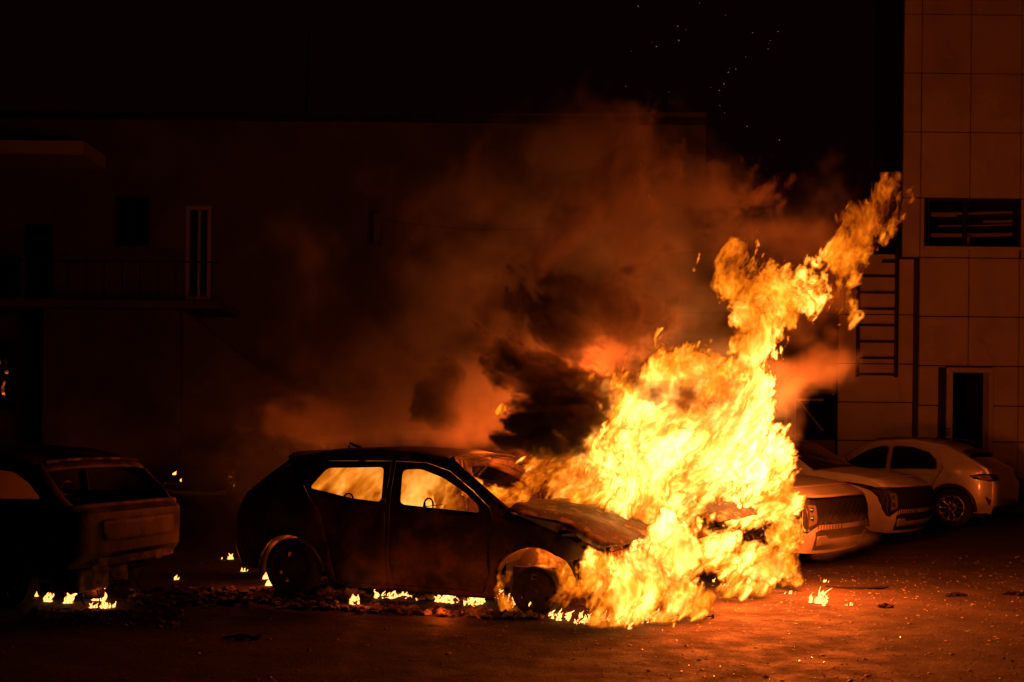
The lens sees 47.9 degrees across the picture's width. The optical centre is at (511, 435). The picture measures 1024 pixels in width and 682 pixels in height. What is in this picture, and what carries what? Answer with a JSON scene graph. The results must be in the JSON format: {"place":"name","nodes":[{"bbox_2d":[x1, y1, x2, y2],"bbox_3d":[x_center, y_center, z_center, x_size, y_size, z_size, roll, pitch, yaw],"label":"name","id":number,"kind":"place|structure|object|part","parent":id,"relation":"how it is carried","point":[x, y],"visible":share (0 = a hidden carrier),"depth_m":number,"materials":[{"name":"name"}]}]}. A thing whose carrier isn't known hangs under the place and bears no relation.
{"place":"outdoors","nodes":[
{"label":"outdoors","id":0,"kind":"place"},
{"bbox_2d":[0,0,874,253],"label":"sky","id":1,"kind":"structure","parent":0,"point":[801,170],"materials":[{"name":"black"}]},
{"bbox_2d":[0,500,1023,681],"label":"ground","id":2,"kind":"structure","parent":0,"point":[992,546],"depth_m":9.43,"materials":[{"name":"asphalt"}]},
{"bbox_2d":[43,592,53,601],"bbox_3d":[-4.323,1.518,10.763,0.110,0.105,0.072,1,0,20],"label":"under car fire","id":3,"kind":"object","parent":2,"relation":"on","point":[46,599],"visible":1,"depth_m":10.74,"materials":[{"name":"yellow"}]},
{"bbox_2d":[63,593,76,603],"bbox_3d":[-4.104,1.517,10.683,0.128,0.114,0.096,1,0,20],"label":"under car fire","id":4,"kind":"object","parent":2,"relation":"on","point":[69,598],"visible":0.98,"depth_m":10.67,"materials":[{"name":"yellow"}]},
{"bbox_2d":[0,443,179,607],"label":"burnt car","id":5,"kind":"object","parent":2,"relation":"on","point":[86,541],"visible":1,"depth_m":10.45,"materials":[{"name":"metal"}]},
{"bbox_3d":[-5.566,0.782,12.404,1.092,1.114,0.139,1,0,17],"label":"door","id":6,"kind":"part","parent":5,"relation":"part of","materials":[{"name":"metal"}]},
{"bbox_3d":[-4.553,0.436,10.423,0.810,0.306,0.109,1,0,17],"label":"quarter window","id":7,"kind":"part","parent":5,"relation":"part of","materials":[{"name":"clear glass"}]},
{"bbox_3d":[-4.759,0.790,12.157,0.520,1.114,0.139,1,0,17],"label":"door","id":8,"kind":"part","parent":5,"relation":"part of","materials":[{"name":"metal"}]},
{"bbox_2d":[89,588,115,608],"bbox_3d":[-3.817,1.494,10.632,0.229,0.178,0.643,1,0,-28],"label":"under car fire","id":9,"kind":"object","parent":2,"relation":"on","point":[105,605],"visible":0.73,"depth_m":10.41,"materials":[{"name":"yellow"}]},
{"bbox_2d":[222,634,261,640],"bbox_3d":[-2.096,1.558,8.896,0.319,0.043,0.158,1,0,7],"label":"charred scrap","id":10,"kind":"object","parent":2,"relation":"on","point":[244,637],"visible":1,"depth_m":8.89,"materials":[{"name":"black"}]},
{"bbox_2d":[160,430,338,506],"bbox_3d":[-5.670,0.716,25.486,2.349,1.650,4.518,1,0,22],"label":"parked crossover","id":11,"kind":"object","parent":2,"relation":"on","point":[235,466],"visible":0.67,"depth_m":23.95,"materials":[{"name":"grey paint"}]},
{"bbox_2d":[271,437,295,472],"bbox_3d":[-4.979,0.628,24.922,0.226,1.156,1.064,1,0,22],"label":"door","id":12,"kind":"structure","parent":11,"relation":"in","point":[277,461],"depth_m":24.89,"materials":[{"name":"grey paint"}]},
{"bbox_2d":[293,437,318,485],"bbox_3d":[-4.590,0.632,25.888,0.226,1.156,0.996,1,0,22],"label":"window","id":13,"kind":"structure","parent":11,"relation":"in","point":[302,444],"depth_m":25.90,"materials":[{"name":"glass"}]},
{"bbox_2d":[316,441,326,449],"bbox_3d":[-4.381,0.259,26.500,0.102,0.265,0.435,1,0,22],"label":"window","id":14,"kind":"structure","parent":11,"relation":"in","point":[321,446],"depth_m":26.50,"materials":[{"name":"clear glass"}]},
{"bbox_2d":[241,568,271,585],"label":"flames","id":15,"kind":"object","parent":2,"relation":"on","point":[265,576],"visible":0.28,"depth_m":12.56,"materials":[{"name":"yellow"}]},
{"bbox_2d":[32,584,543,628],"bbox_3d":[-1.886,1.524,10.736,4.846,0.124,2.443,1,0,-10],"label":"ash rubble","id":16,"kind":"object","parent":2,"relation":"on","point":[321,594],"visible":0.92,"depth_m":10.53,"materials":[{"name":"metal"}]},
{"bbox_2d":[0,110,706,490],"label":"rendered building","id":17,"kind":"structure","parent":2,"relation":"on","point":[176,284],"depth_m":30.00,"materials":[{"name":"black"}]},
{"bbox_2d":[0,339,16,409],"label":"window","id":18,"kind":"structure","parent":17,"relation":"in","point":[8,347],"depth_m":29.97,"materials":[{"name":"black glass"}]},
{"bbox_2d":[0,256,19,298],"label":"window","id":19,"kind":"structure","parent":17,"relation":"in","point":[6,267],"depth_m":30.09,"materials":[{"name":"grey metal"}]},
{"bbox_2d":[24,224,53,297],"bbox_3d":[-12.312,-4.529,30.065,0.733,1.933,0.190,1,0,0],"label":"door","id":20,"kind":"structure","parent":17,"relation":"in","point":[39,238],"depth_m":30.09,"materials":[{"name":"grey metal"}]},
{"bbox_2d":[115,196,149,246],"bbox_3d":[-9.884,-5.562,30.065,0.900,1.333,0.190,1,0,0],"label":"window","id":21,"kind":"structure","parent":17,"relation":"in","point":[132,213],"depth_m":30.09,"materials":[{"name":"black glass"}]},
{"bbox_2d":[185,206,210,299],"bbox_3d":[-8.168,-4.746,30.065,0.650,2.433,0.190,1,0,0],"label":"door","id":22,"kind":"structure","parent":17,"relation":"in","point":[198,218],"depth_m":30.06,"materials":[{"name":"beige"}]},
{"bbox_3d":[-3.438,-5.277,29.700,0.200,0.787,0.600,1,0,0],"label":"utility post","id":23,"kind":"object","parent":17,"relation":"attached to","visible":0},
{"bbox_2d":[383,200,692,230],"bbox_3d":[0.603,-5.664,29.549,8.076,0.855,0.022,1,0,-1],"label":"overhead wire","id":24,"kind":"object","parent":23,"relation":"attached to","point":[540,228],"visible":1,"depth_m":29.55,"materials":[{"name":"grey metal"}]},
{"bbox_2d":[349,595,359,604],"bbox_3d":[-1.651,1.540,11.106,0.109,0.113,0.784,1,0,-29],"label":"burning debris","id":25,"kind":"object","parent":2,"relation":"on","point":[352,598],"visible":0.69,"depth_m":10.77,"materials":[{"name":"yellow"}]},
{"bbox_2d":[374,589,484,606],"bbox_3d":[-0.832,1.545,10.982,1.141,0.144,0.446,1,0,11],"label":"sill fire","id":26,"kind":"object","parent":2,"relation":"on","point":[442,600],"visible":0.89,"depth_m":10.98,"materials":[{"name":"yellow"}]},
{"bbox_2d":[236,442,661,614],"bbox_3d":[-0.634,0.842,11.471,4.161,1.520,1.772,1,0,23],"label":"burning hatchback","id":27,"kind":"object","parent":2,"relation":"on","point":[367,519],"visible":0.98,"depth_m":10.82,"materials":[{"name":"metal"}]},
{"bbox_3d":[-1.588,0.826,11.024,0.927,1.169,0.144,1,0,23],"label":"door","id":28,"kind":"part","parent":27,"relation":"part of","materials":[{"name":"metal"}]},
{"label":"door","id":29,"kind":"part","parent":27,"relation":"part of","materials":[{"name":"metal"}]},
{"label":"door","id":30,"kind":"part","parent":27,"relation":"part of","materials":[{"name":"metal"}]},
{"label":"door","id":31,"kind":"part","parent":27,"relation":"part of","materials":[{"name":"metal"}]},
{"bbox_2d":[0,551,1023,681],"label":"gravel litter","id":32,"kind":"object","parent":2,"relation":"on","point":[850,680],"visible":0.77,"depth_m":9.13,"materials":[{"name":"brown gravel"}]},
{"bbox_2d":[422,442,773,586],"bbox_3d":[0.932,0.858,13.630,4.160,1.520,1.772,1,0,30],"label":"burning car","id":33,"kind":"object","parent":2,"relation":"on","point":[699,529],"visible":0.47,"depth_m":12.78,"materials":[{"name":"metal"}]},
{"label":"door","id":34,"kind":"part","parent":33,"relation":"part of","materials":[{"name":"metal"}]},
{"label":"door","id":35,"kind":"part","parent":33,"relation":"part of","materials":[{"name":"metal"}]},
{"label":"door","id":36,"kind":"part","parent":33,"relation":"part of","materials":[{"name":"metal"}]},
{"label":"door","id":37,"kind":"part","parent":33,"relation":"part of","materials":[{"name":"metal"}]},
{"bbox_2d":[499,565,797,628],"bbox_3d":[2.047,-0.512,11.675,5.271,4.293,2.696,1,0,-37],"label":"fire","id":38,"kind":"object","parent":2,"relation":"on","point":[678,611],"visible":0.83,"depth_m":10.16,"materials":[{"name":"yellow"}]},
{"bbox_2d":[549,433,867,566],"bbox_3d":[2.467,0.801,15.711,4.518,1.650,2.349,1,0,38],"label":"parked crossover","id":39,"kind":"object","parent":2,"relation":"on","point":[808,516],"visible":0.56,"depth_m":14.50,"materials":[{"name":"white paint"}]},
{"bbox_2d":[578,444,644,490],"bbox_3d":[1.335,0.694,15.523,0.996,1.156,0.226,1,0,38],"label":"window","id":40,"kind":"structure","parent":39,"relation":"in","point":[629,474],"depth_m":15.42,"materials":[{"name":"clear glass"}]},
{"bbox_2d":[641,444,712,492],"bbox_3d":[2.155,0.702,14.881,1.064,1.156,0.226,1,0,38],"label":"window","id":41,"kind":"structure","parent":39,"relation":"in","point":[667,458],"depth_m":14.98,"materials":[{"name":"clear glass"}]},
{"bbox_2d":[548,572,1022,681],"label":"glass crumbs","id":42,"kind":"object","parent":2,"relation":"on","point":[806,649],"visible":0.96,"depth_m":8.88,"materials":[{"name":"grey"}]},
{"bbox_2d":[808,587,829,605],"bbox_3d":[3.004,1.556,11.131,0.182,0.177,0.258,1,0,-25],"label":"burning debris","id":43,"kind":"object","parent":2,"relation":"on","point":[820,598],"visible":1,"depth_m":11.13,"materials":[{"name":"yellow"}]},
{"bbox_2d":[711,435,934,537],"bbox_3d":[4.499,0.822,18.911,4.518,1.650,2.349,1,0,38],"label":"parked crossover","id":44,"kind":"object","parent":2,"relation":"on","point":[898,502],"visible":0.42,"depth_m":17.64,"materials":[{"name":"white paint"}]},
{"bbox_2d":[734,444,748,452],"bbox_3d":[3.368,0.715,18.722,0.996,1.156,0.226,1,0,38],"label":"door","id":45,"kind":"structure","parent":44,"relation":"in","point":[744,447],"depth_m":18.55,"materials":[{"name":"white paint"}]},
{"bbox_2d":[749,444,803,474],"bbox_3d":[4.187,0.724,18.081,1.064,1.156,0.226,1,0,38],"label":"windshield","id":46,"kind":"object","parent":44,"relation":"in","point":[775,460],"depth_m":18.20,"materials":[{"name":"clear glass"}]},
{"bbox_2d":[825,585,888,588],"bbox_3d":[3.682,1.617,12.265,0.659,0.038,0.117,1,0,6],"label":"rubber strip","id":47,"kind":"object","parent":2,"relation":"on","point":[867,587],"visible":1,"depth_m":12.22,"materials":[{"name":"black rubber"}]},
{"bbox_2d":[877,603,894,607],"bbox_3d":[3.549,1.617,10.927,0.176,0.043,0.105,1,0,0],"label":"charred scrap","id":48,"kind":"object","parent":2,"relation":"on","point":[884,605],"visible":1,"depth_m":10.92,"materials":[{"name":"black"}]},
{"bbox_2d":[840,437,1018,527],"bbox_3d":[7.363,0.852,22.489,4.518,1.650,2.349,1,0,36],"label":"parked crossover","id":49,"kind":"object","parent":2,"relation":"on","point":[968,483],"visible":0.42,"depth_m":21.07,"materials":[{"name":"silver metal"}]},
{"bbox_2d":[847,444,890,469],"bbox_3d":[6.650,0.749,21.955,1.064,1.156,0.227,1,0,36],"label":"window","id":50,"kind":"structure","parent":49,"relation":"in","point":[876,457],"depth_m":21.83,"materials":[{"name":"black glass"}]},
{"bbox_2d":[889,445,942,486],"bbox_3d":[7.492,0.758,21.344,0.996,1.156,0.226,1,0,36],"label":"door","id":51,"kind":"structure","parent":49,"relation":"in","point":[924,463],"depth_m":21.33,"materials":[{"name":"silver metal"}]},
{"bbox_2d":[970,454,1009,467],"bbox_3d":[8.904,0.484,21.369,0.408,0.247,1.677,1,0,36],"label":"rear window","id":52,"kind":"structure","parent":49,"relation":"in","point":[988,461],"depth_m":21.16,"materials":[{"name":"black glass"}]},
{"bbox_2d":[945,592,966,596],"bbox_3d":[4.529,1.628,11.794,0.249,0.044,0.128,1,0,-23],"label":"charred scrap","id":53,"kind":"object","parent":2,"relation":"on","point":[954,594],"visible":1,"depth_m":11.77,"materials":[{"name":"black"}]},
{"bbox_2d":[1002,591,1023,595],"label":"charred scrap","id":54,"kind":"object","parent":2,"relation":"on","point":[1018,593],"visible":1,"depth_m":11.90,"materials":[{"name":"black"}]},
{"bbox_2d":[653,0,1023,513],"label":"clad building","id":55,"kind":"structure","parent":0,"point":[768,340],"depth_m":25.34,"materials":[{"name":"grey"}]},
{"bbox_2d":[855,248,898,376],"bbox_3d":[7.987,-2.682,25.200,0.900,2.821,0.080,1,0,0],"label":"wall ladder","id":56,"kind":"object","parent":55,"relation":"attached to","point":[895,309],"depth_m":25.18,"materials":[{"name":"grey metal"}]},
{"bbox_2d":[922,199,1023,250],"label":"window","id":57,"kind":"structure","parent":55,"relation":"in","point":[965,236],"depth_m":25.06,"materials":[{"name":"grey metal"}]},
{"bbox_2d":[937,367,1016,475],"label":"door frame","id":58,"kind":"structure","parent":55,"relation":"in","point":[945,374],"depth_m":24.98,"materials":[{"name":"grey"}]}
]}

